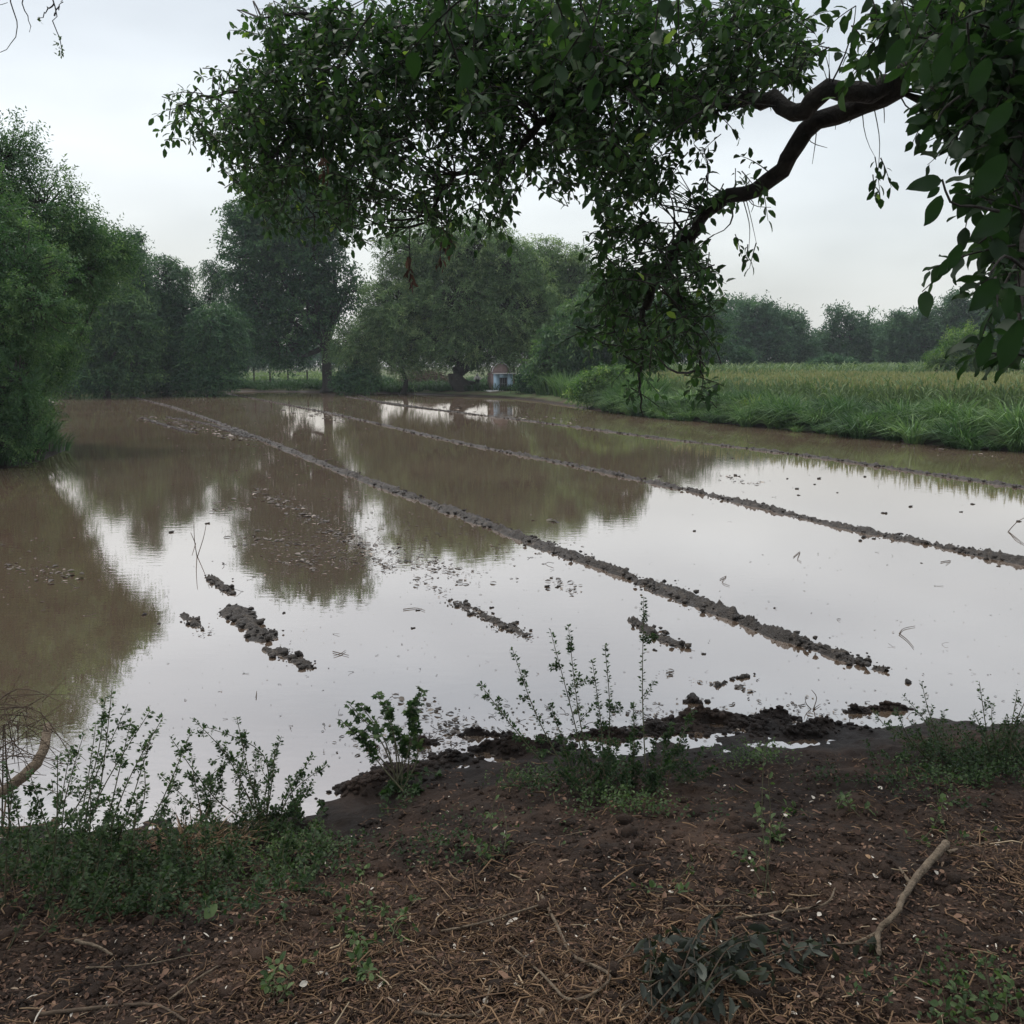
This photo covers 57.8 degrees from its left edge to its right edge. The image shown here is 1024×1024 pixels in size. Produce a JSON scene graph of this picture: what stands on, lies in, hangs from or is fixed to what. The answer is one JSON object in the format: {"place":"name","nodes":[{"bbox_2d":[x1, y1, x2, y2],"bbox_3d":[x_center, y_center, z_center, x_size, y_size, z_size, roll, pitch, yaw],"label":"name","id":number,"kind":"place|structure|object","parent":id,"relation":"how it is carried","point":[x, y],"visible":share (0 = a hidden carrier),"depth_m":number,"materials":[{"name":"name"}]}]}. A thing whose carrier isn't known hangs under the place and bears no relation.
{"place":"outdoors","nodes":[
{"label":"outdoors","id":0,"kind":"place"},
{"bbox_2d":[0,0,998,366],"label":"sky","id":1,"kind":"structure","parent":0,"point":[827,243],"materials":[{"name":"white"}]},
{"bbox_2d":[0,391,1023,837],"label":"water","id":2,"kind":"structure","parent":0,"point":[128,555],"depth_m":9.54,"materials":[{"name":"liquid"}]},
{"bbox_2d":[0,723,52,797],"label":"pale branch","id":3,"kind":"object","parent":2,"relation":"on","point":[18,778],"visible":0.73,"depth_m":4.71,"materials":[{"name":"brown plant"}]},
{"bbox_2d":[141,417,196,432],"bbox_3d":[-12.319,-3.087,32.821,0.498,0.100,9.313,-6,11,-31],"label":"mud patch","id":4,"kind":"object","parent":2,"relation":"on","point":[170,426],"visible":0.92,"depth_m":31.70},
{"bbox_2d":[179,612,203,630],"bbox_3d":[-2.745,0.948,7.937,0.223,0.091,0.614,-5,11,-29],"label":"mud patch","id":5,"kind":"object","parent":2,"relation":"on","point":[194,622],"visible":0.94,"depth_m":7.93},
{"bbox_2d":[191,527,205,556],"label":"twig","id":6,"kind":"object","parent":2,"relation":"in","point":[195,543],"visible":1,"depth_m":10.58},
{"bbox_2d":[166,416,250,437],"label":"ridge","id":7,"kind":"structure","parent":2,"relation":"on","point":[227,429],"depth_m":31.21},
{"bbox_2d":[204,574,235,594],"bbox_3d":[-2.906,0.723,9.284,0.292,0.104,0.960,-5,10,-27],"label":"mud patch","id":8,"kind":"object","parent":2,"relation":"on","point":[219,584],"visible":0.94,"depth_m":9.18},
{"bbox_2d":[217,603,283,642],"bbox_3d":[-2.266,0.937,7.902,0.492,0.124,1.246,-5,10,-28],"label":"mud patch","id":9,"kind":"object","parent":2,"relation":"on","point":[242,617],"visible":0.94,"depth_m":7.86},
{"bbox_2d":[262,646,316,669],"bbox_3d":[-1.658,1.094,6.989,0.688,0.105,0.308,8,12,39],"label":"mud patch","id":10,"kind":"object","parent":2,"relation":"on","point":[301,663],"visible":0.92,"depth_m":6.97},
{"bbox_2d":[358,394,459,411],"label":"mud patch","id":11,"kind":"object","parent":2,"relation":"on","point":[401,405],"visible":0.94,"depth_m":46.87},
{"bbox_2d":[444,598,532,637],"bbox_3d":[-0.234,0.915,8.102,0.308,0.102,1.442,-6,11,-32],"label":"mud patch","id":12,"kind":"object","parent":2,"relation":"on","point":[494,620],"visible":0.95,"depth_m":7.96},
{"bbox_2d":[5,405,994,743],"bbox_3d":[-0.342,-2.204,27.440,21.510,0.158,42.851,-3,10,-19],"label":"floating scum","id":13,"kind":"object","parent":2,"relation":"on","point":[739,687],"visible":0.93,"depth_m":10.27,"materials":[{"name":"soil"}]},
{"bbox_2d":[123,395,889,671],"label":"mud ridge","id":14,"kind":"structure","parent":2,"relation":"on","point":[719,608],"depth_m":9.69,"materials":[{"name":"soil"}]},
{"bbox_2d":[1,398,1018,770],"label":"floating debris","id":15,"kind":"object","parent":2,"relation":"on","point":[467,738],"visible":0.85,"depth_m":6.67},
{"bbox_2d":[226,393,1023,564],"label":"mud ridge","id":16,"kind":"structure","parent":2,"relation":"on","point":[988,553],"depth_m":13.95,"materials":[{"name":"soil"}]},
{"bbox_2d":[627,616,691,648],"bbox_3d":[1.157,0.994,7.593,0.295,0.110,0.911,-4,10,-24],"label":"mud patch","id":17,"kind":"object","parent":2,"relation":"on","point":[663,636],"visible":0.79,"depth_m":7.55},
{"bbox_2d":[345,396,1023,488],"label":"mud ridge","id":18,"kind":"structure","parent":2,"relation":"on","point":[949,475],"depth_m":21.89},
{"bbox_2d":[715,673,755,687],"bbox_3d":[1.548,1.187,6.492,0.442,0.081,0.082,-7,11,-37],"label":"mud patch","id":19,"kind":"object","parent":2,"relation":"on","point":[719,684],"visible":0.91,"depth_m":6.51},
{"bbox_2d":[0,367,1023,1023],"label":"ground","id":20,"kind":"structure","parent":0,"point":[346,815],"depth_m":3.62,"materials":[{"name":"soil"}]},
{"bbox_2d":[0,0,64,58],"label":"bare tree","id":21,"kind":"object","parent":20,"relation":"on","point":[59,37],"visible":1,"depth_m":4.29,"materials":[{"name":"brown plant"}]},
{"bbox_2d":[0,409,81,465],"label":"bank weeds","id":22,"kind":"object","parent":20,"relation":"on","point":[51,436],"visible":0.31,"depth_m":22.28,"materials":[{"name":"green plant"}]},
{"bbox_2d":[0,671,84,825],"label":"twig bundle","id":23,"kind":"object","parent":20,"relation":"on","point":[3,729],"visible":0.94,"depth_m":4.43,"materials":[{"name":"wood"}]},
{"bbox_2d":[0,162,94,466],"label":"bushy tree","id":24,"kind":"object","parent":20,"relation":"on","point":[26,316],"visible":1,"depth_m":19.20,"materials":[{"name":"green plant"}]},
{"bbox_2d":[0,105,135,391],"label":"feathery tree","id":25,"kind":"object","parent":20,"relation":"on","point":[72,232],"visible":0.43,"depth_m":22.93,"materials":[{"name":"green plant"}]},
{"bbox_2d":[8,209,152,440],"bbox_3d":[-11.591,-4.545,24.272,4.335,6.688,3.846,0,9,0],"label":"feathery tree","id":26,"kind":"object","parent":20,"relation":"on","point":[127,252],"visible":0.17,"depth_m":24.40,"materials":[{"name":"green plant"}]},
{"bbox_2d":[74,939,112,955],"bbox_3d":[-1.311,1.363,2.906,0.146,0.030,0.013,3,10,18],"label":"forked stick","id":27,"kind":"object","parent":20,"relation":"on","point":[79,941],"visible":1,"depth_m":2.90,"materials":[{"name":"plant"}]},
{"bbox_2d":[0,690,215,883],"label":"leaning shrub","id":28,"kind":"object","parent":20,"relation":"on","point":[120,761],"visible":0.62,"depth_m":3.81,"materials":[{"name":"green plant"}]},
{"bbox_2d":[36,1002,186,1021],"bbox_3d":[-1.091,1.380,2.575,0.431,0.032,0.091,1,9,5],"label":"forked stick","id":29,"kind":"object","parent":20,"relation":"on","point":[80,1009],"visible":0.97,"depth_m":2.58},
{"bbox_2d":[0,752,225,950],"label":"dense thicket","id":30,"kind":"object","parent":20,"relation":"on","point":[34,843],"visible":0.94,"depth_m":3.28,"materials":[{"name":"green plant"}]},
{"bbox_2d":[61,275,175,397],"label":"dark tree","id":31,"kind":"object","parent":20,"relation":"on","point":[126,341],"visible":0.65,"depth_m":56.37,"materials":[{"name":"green plant"}]},
{"bbox_2d":[99,224,167,395],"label":"dark tree","id":32,"kind":"object","parent":20,"relation":"on","point":[147,278],"visible":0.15,"depth_m":58.22,"materials":[{"name":"green plant"}]},
{"bbox_2d":[86,954,191,968],"bbox_3d":[-1.137,1.374,2.825,0.310,0.016,0.038,-2,9,-11],"label":"forked stick","id":33,"kind":"object","parent":20,"relation":"on","point":[138,964],"visible":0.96,"depth_m":2.81,"materials":[{"name":"wood"}]},
{"bbox_2d":[115,252,210,394],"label":"weeping tree","id":34,"kind":"object","parent":20,"relation":"on","point":[178,305],"visible":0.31,"depth_m":60.63,"materials":[{"name":"green plant"}]},
{"bbox_2d":[139,369,194,394],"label":"undergrowth bush","id":35,"kind":"object","parent":20,"relation":"on","point":[167,388],"visible":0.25,"depth_m":61.92,"materials":[{"name":"green plant"}]},
{"bbox_2d":[36,817,332,916],"bbox_3d":[-1.224,1.338,3.442,1.055,0.427,0.810,-3,10,-16],"label":"shrub","id":36,"kind":"object","parent":20,"relation":"on","point":[228,854],"visible":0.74,"depth_m":3.47,"materials":[{"name":"green plant"}]},
{"bbox_2d":[168,965,217,1000],"bbox_3d":[-0.935,1.378,2.720,0.017,0.022,0.168,7,12,37],"label":"forked stick","id":37,"kind":"object","parent":20,"relation":"on","point":[189,984],"visible":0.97,"depth_m":2.72,"materials":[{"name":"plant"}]},
{"bbox_2d":[134,799,275,860],"bbox_3d":[-1.363,1.404,4.043,0.727,0.254,0.664,0,9,0],"label":"shrub","id":38,"kind":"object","parent":20,"relation":"on","point":[197,835],"depth_m":4.08,"materials":[{"name":"plant"}]},
{"bbox_2d":[167,362,248,396],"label":"undergrowth bush","id":39,"kind":"object","parent":20,"relation":"on","point":[215,381],"visible":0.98,"depth_m":58.94,"materials":[{"name":"green plant"}]},
{"bbox_2d":[159,300,257,394],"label":"weeping tree","id":40,"kind":"object","parent":20,"relation":"on","point":[220,343],"visible":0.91,"depth_m":59.21,"materials":[{"name":"green plant"}]},
{"bbox_2d":[204,904,216,918],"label":"fallen leaf","id":41,"kind":"object","parent":20,"relation":"on","point":[213,909],"visible":0.94,"depth_m":3.05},
{"bbox_2d":[194,257,236,311],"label":"slender tree","id":42,"kind":"object","parent":20,"relation":"on","point":[212,286],"visible":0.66,"depth_m":67.86,"materials":[{"name":"green plant"}]},
{"bbox_2d":[154,716,329,847],"bbox_3d":[-1.258,1.216,4.285,0.861,0.622,0.475,0,9,0],"label":"tangled shrub","id":43,"kind":"object","parent":20,"relation":"on","point":[293,810],"visible":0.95,"depth_m":4.26,"materials":[{"name":"green plant"}]},
{"bbox_2d":[218,298,279,371],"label":"distant tree","id":44,"kind":"object","parent":20,"relation":"on","point":[250,360],"visible":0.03,"depth_m":121.91,"materials":[{"name":"green plant"}]},
{"bbox_2d":[237,366,307,382],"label":"fence","id":45,"kind":"object","parent":20,"relation":"on","point":[306,375],"visible":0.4,"depth_m":73.22,"materials":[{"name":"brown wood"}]},
{"bbox_2d":[29,373,523,391],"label":"bank grass","id":46,"kind":"structure","parent":20,"relation":"on","point":[389,385],"depth_m":68.93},
{"bbox_2d":[239,370,337,380],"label":"distant crop","id":47,"kind":"object","parent":20,"relation":"on","point":[318,375],"visible":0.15,"depth_m":87.02,"materials":[{"name":"green plant"}]},
{"bbox_2d":[260,950,317,1004],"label":"seedling","id":48,"kind":"object","parent":20,"relation":"on","point":[264,984],"visible":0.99,"depth_m":2.61,"materials":[{"name":"green plant"}]},
{"bbox_2d":[207,160,371,391],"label":"tall tree","id":49,"kind":"object","parent":20,"relation":"on","point":[280,300],"visible":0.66,"depth_m":65.28,"materials":[{"name":"green plant"}]},
{"bbox_2d":[239,343,352,373],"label":"distant tree","id":50,"kind":"object","parent":20,"relation":"on","point":[317,358],"visible":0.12,"depth_m":131.90,"materials":[{"name":"green plant"}]},
{"bbox_2d":[305,863,383,932],"bbox_3d":[-0.584,1.290,3.124,0.213,0.233,0.239,-8,12,-40],"label":"seedling","id":51,"kind":"object","parent":20,"relation":"on","point":[359,871],"visible":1,"depth_m":3.12,"materials":[{"name":"green plant"}]},
{"bbox_2d":[326,363,386,394],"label":"undergrowth bush","id":52,"kind":"object","parent":20,"relation":"on","point":[362,382],"visible":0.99,"depth_m":61.99,"materials":[{"name":"green plant"}]},
{"bbox_2d":[342,933,385,985],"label":"seedling","id":53,"kind":"object","parent":20,"relation":"on","point":[368,963],"visible":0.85,"depth_m":2.70,"materials":[{"name":"green plant"}]},
{"bbox_2d":[340,893,420,944],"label":"seedling","id":54,"kind":"object","parent":20,"relation":"on","point":[383,912],"visible":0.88,"depth_m":3.03,"materials":[{"name":"green plant"}]},
{"bbox_2d":[343,923,418,963],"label":"seedling","id":55,"kind":"object","parent":20,"relation":"on","point":[357,941],"visible":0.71,"depth_m":2.87,"materials":[{"name":"green plant"}]},
{"bbox_2d":[337,685,441,801],"bbox_3d":[-0.638,1.183,4.720,0.549,0.543,0.415,0,9,0],"label":"sapling","id":56,"kind":"object","parent":20,"relation":"on","point":[410,713],"visible":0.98,"depth_m":4.78,"materials":[{"name":"green plant"}]},
{"bbox_2d":[319,211,481,393],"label":"broad tree","id":57,"kind":"object","parent":20,"relation":"on","point":[376,332],"visible":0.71,"depth_m":61.56,"materials":[{"name":"green plant"}]},
{"bbox_2d":[400,369,448,383],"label":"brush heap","id":58,"kind":"object","parent":20,"relation":"on","point":[417,379],"visible":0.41,"depth_m":74.91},
{"bbox_2d":[411,985,490,1018],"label":"twig","id":59,"kind":"object","parent":20,"relation":"on","point":[416,1012],"visible":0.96,"depth_m":2.49,"materials":[{"name":"wood"}]},
{"bbox_2d":[394,214,569,391],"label":"broad tree","id":60,"kind":"object","parent":20,"relation":"on","point":[492,321],"visible":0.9,"depth_m":60.49,"materials":[{"name":"green plant"}]},
{"bbox_2d":[441,905,537,931],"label":"twig","id":61,"kind":"object","parent":20,"relation":"on","point":[478,923],"visible":0.99,"depth_m":3.02,"materials":[{"name":"wood"}]},
{"bbox_2d":[483,359,516,391],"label":"shrine","id":62,"kind":"object","parent":20,"relation":"on","point":[500,375],"visible":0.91,"depth_m":60.84,"materials":[{"name":"paint"}]},
{"bbox_2d":[500,378,506,387],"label":"door","id":63,"kind":"structure","parent":62,"relation":"in","point":[502,380],"depth_m":60.88,"materials":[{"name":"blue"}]},
{"bbox_2d":[0,744,1023,1023],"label":"straw litter","id":64,"kind":"object","parent":20,"relation":"on","point":[556,1014],"visible":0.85,"depth_m":2.77,"materials":[{"name":"plant"}]},
{"bbox_2d":[0,696,1023,1023],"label":"soil crumbs","id":65,"kind":"object","parent":20,"relation":"on","point":[628,830],"visible":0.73,"depth_m":3.03,"materials":[{"name":"soil"}]},
{"bbox_2d":[470,786,565,864],"bbox_3d":[0.022,1.222,3.569,0.368,0.334,0.158,0,9,0],"label":"seedling","id":66,"kind":"object","parent":20,"relation":"on","point":[479,840],"visible":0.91,"depth_m":3.55,"materials":[{"name":"green plant"}]},
{"bbox_2d":[16,721,1023,1019],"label":"ground weeds","id":67,"kind":"object","parent":20,"relation":"on","point":[276,883],"visible":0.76,"depth_m":3.85,"materials":[{"name":"green plant"}]},
{"bbox_2d":[507,362,543,394],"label":"undergrowth bush","id":68,"kind":"object","parent":20,"relation":"on","point":[522,384],"visible":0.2,"depth_m":57.24,"materials":[{"name":"green plant"}]},
{"bbox_2d":[510,233,599,328],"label":"broad tree","id":69,"kind":"object","parent":20,"relation":"on","point":[563,266],"visible":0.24,"depth_m":63.19,"materials":[{"name":"green plant"}]},
{"bbox_2d":[524,830,588,844],"bbox_3d":[0.162,1.279,3.657,0.323,0.062,0.060,-7,11,-35],"label":"forked stick","id":70,"kind":"object","parent":20,"relation":"on","point":[561,835],"visible":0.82,"depth_m":3.72,"materials":[{"name":"wood"}]},
{"bbox_2d":[511,894,646,1000],"bbox_3d":[0.170,1.319,2.829,0.383,0.130,0.600,3,10,21],"label":"curved stick","id":71,"kind":"object","parent":20,"relation":"on","point":[556,989],"visible":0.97,"depth_m":2.66,"materials":[{"name":"wood"}]},
{"bbox_2d":[148,0,1023,416],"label":"overhanging tree","id":72,"kind":"object","parent":20,"relation":"on","point":[960,62],"visible":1,"depth_m":5.43,"materials":[{"name":"green plant"}]},
{"bbox_2d":[476,595,718,798],"bbox_3d":[0.413,0.892,4.342,1.033,0.965,0.591,-4,10,-24],"label":"thin shrub","id":73,"kind":"object","parent":20,"relation":"on","point":[654,780],"visible":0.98,"depth_m":4.39,"materials":[{"name":"green plant"}]},
{"bbox_2d":[518,266,683,395],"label":"leafy tree","id":74,"kind":"object","parent":20,"relation":"on","point":[570,355],"visible":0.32,"depth_m":54.30,"materials":[{"name":"green plant"}]},
{"bbox_2d":[560,360,645,408],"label":"bush","id":75,"kind":"object","parent":20,"relation":"on","point":[591,382],"visible":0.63,"depth_m":43.23,"materials":[{"name":"green plant"}]},
{"bbox_2d":[529,366,685,397],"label":"tall weeds","id":76,"kind":"object","parent":20,"relation":"on","point":[557,383],"visible":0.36,"depth_m":49.96,"materials":[{"name":"green plant"}]},
{"bbox_2d":[627,853,695,893],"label":"seedling","id":77,"kind":"object","parent":20,"relation":"on","point":[652,883],"visible":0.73,"depth_m":3.06,"materials":[{"name":"green plant"}]},
{"bbox_2d":[648,283,739,366],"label":"dark tree","id":78,"kind":"object","parent":20,"relation":"on","point":[726,329],"visible":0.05,"depth_m":72.74,"materials":[{"name":"green plant"}]},
{"bbox_2d":[665,905,742,909],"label":"forked stick","id":79,"kind":"object","parent":20,"relation":"on","point":[708,906],"visible":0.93,"depth_m":2.97,"materials":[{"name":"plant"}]},
{"bbox_2d":[704,291,744,363],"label":"tall far tree","id":80,"kind":"object","parent":20,"relation":"on","point":[729,304],"visible":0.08,"depth_m":101.85,"materials":[{"name":"green plant"}]},
{"bbox_2d":[721,342,759,367],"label":"bush","id":81,"kind":"object","parent":20,"relation":"on","point":[739,355],"visible":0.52,"depth_m":72.57,"materials":[{"name":"green plant"}]},
{"bbox_2d":[621,909,884,1023],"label":"wilted branch","id":82,"kind":"object","parent":20,"relation":"on","point":[698,968],"visible":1,"depth_m":2.53,"materials":[{"name":"green plant"}]},
{"bbox_2d":[721,737,794,902],"bbox_3d":[0.844,1.025,3.079,0.214,0.568,0.561,-7,11,-36],"label":"seedling","id":83,"kind":"object","parent":20,"relation":"on","point":[758,810],"visible":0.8,"depth_m":3.09,"materials":[{"name":"green plant"}]},
{"bbox_2d":[718,290,800,364],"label":"thorn tree","id":84,"kind":"object","parent":20,"relation":"on","point":[755,327],"visible":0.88,"depth_m":97.08,"materials":[{"name":"green plant"}]},
{"bbox_2d":[752,799,790,846],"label":"seedling","id":85,"kind":"object","parent":20,"relation":"on","point":[776,836],"visible":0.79,"depth_m":3.49,"materials":[{"name":"green plant"}]},
{"bbox_2d":[735,888,835,919],"bbox_3d":[0.888,1.263,2.946,0.386,0.042,0.062,-3,10,-20],"label":"forked stick","id":86,"kind":"object","parent":20,"relation":"on","point":[779,911],"visible":0.98,"depth_m":2.96,"materials":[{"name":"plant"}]},
{"bbox_2d":[757,303,826,366],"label":"thorn tree","id":87,"kind":"object","parent":20,"relation":"on","point":[801,329],"visible":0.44,"depth_m":99.13,"materials":[{"name":"green plant"}]},
{"bbox_2d":[583,379,1023,451],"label":"tall grass","id":88,"kind":"structure","parent":20,"relation":"on","point":[957,426],"depth_m":27.99,"materials":[{"name":"plant"}]},
{"bbox_2d":[807,326,837,359],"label":"tree","id":89,"kind":"object","parent":20,"relation":"on","point":[812,334],"visible":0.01,"depth_m":115.83,"materials":[{"name":"green plant"}]},
{"bbox_2d":[777,791,872,817],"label":"seedling","id":90,"kind":"object","parent":20,"relation":"on","point":[842,796],"visible":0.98,"depth_m":3.88,"materials":[{"name":"green plant"}]},
{"bbox_2d":[804,351,861,369],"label":"bush","id":91,"kind":"object","parent":20,"relation":"on","point":[834,359],"visible":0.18,"depth_m":70.73,"materials":[{"name":"green plant"}]},
{"bbox_2d":[643,368,1023,426],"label":"crop plants","id":92,"kind":"object","parent":20,"relation":"on","point":[891,385],"visible":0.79,"depth_m":33.18,"materials":[{"name":"green plant"}]},
{"bbox_2d":[662,360,1023,375],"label":"green crop plants","id":93,"kind":"object","parent":20,"relation":"on","point":[914,367],"visible":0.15,"depth_m":60.38,"materials":[{"name":"green plant"}]},
{"bbox_2d":[812,299,882,363],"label":"loose far tree","id":94,"kind":"object","parent":20,"relation":"on","point":[857,332],"visible":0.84,"depth_m":101.27,"materials":[{"name":"green plant"}]},
{"bbox_2d":[854,314,890,363],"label":"tree","id":95,"kind":"object","parent":20,"relation":"on","point":[871,350],"visible":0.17,"depth_m":103.21,"materials":[{"name":"green plant"}]},
{"bbox_2d":[867,305,939,364],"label":"thorn tree","id":96,"kind":"object","parent":20,"relation":"on","point":[899,338],"visible":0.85,"depth_m":95.30,"materials":[{"name":"green plant"}]},
{"bbox_2d":[842,839,998,955],"bbox_3d":[1.391,1.242,3.147,0.170,0.132,1.126,9,13,43],"label":"crooked stick","id":97,"kind":"object","parent":20,"relation":"on","point":[930,861],"visible":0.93,"depth_m":3.05,"materials":[{"name":"wood"}]},
{"bbox_2d":[863,680,1023,775],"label":"shrub","id":98,"kind":"object","parent":20,"relation":"on","point":[927,751],"visible":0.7,"depth_m":4.77,"materials":[{"name":"green plant"}]},
{"bbox_2d":[887,681,1023,777],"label":"shrub","id":99,"kind":"object","parent":20,"relation":"on","point":[1009,744],"visible":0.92,"depth_m":4.50,"materials":[{"name":"green plant"}]},
{"bbox_2d":[905,786,1005,849],"bbox_3d":[1.690,1.176,3.523,0.352,0.212,0.171,5,10,28],"label":"seedling","id":100,"kind":"object","parent":20,"relation":"on","point":[942,799],"visible":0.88,"depth_m":3.55,"materials":[{"name":"green plant"}]},
{"bbox_2d":[918,285,997,355],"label":"thorn tree","id":101,"kind":"object","parent":20,"relation":"on","point":[955,312],"visible":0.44,"depth_m":93.17,"materials":[{"name":"green plant"}]},
{"bbox_2d":[930,980,997,1023],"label":"seedling","id":102,"kind":"object","parent":20,"relation":"on","point":[969,1013],"visible":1,"depth_m":2.37,"materials":[{"name":"green plant"}]},
{"bbox_2d":[917,318,1023,374],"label":"bush","id":103,"kind":"object","parent":20,"relation":"on","point":[951,359],"visible":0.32,"depth_m":58.71,"materials":[{"name":"green plant"}]},
{"bbox_2d":[956,958,1023,1023],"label":"seedling","id":104,"kind":"object","parent":20,"relation":"on","point":[1004,994],"visible":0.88,"depth_m":2.44,"materials":[{"name":"green plant"}]},
{"bbox_2d":[967,299,1023,362],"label":"thorn tree","id":105,"kind":"object","parent":20,"relation":"on","point":[987,330],"visible":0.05,"depth_m":91.61,"materials":[{"name":"green plant"}]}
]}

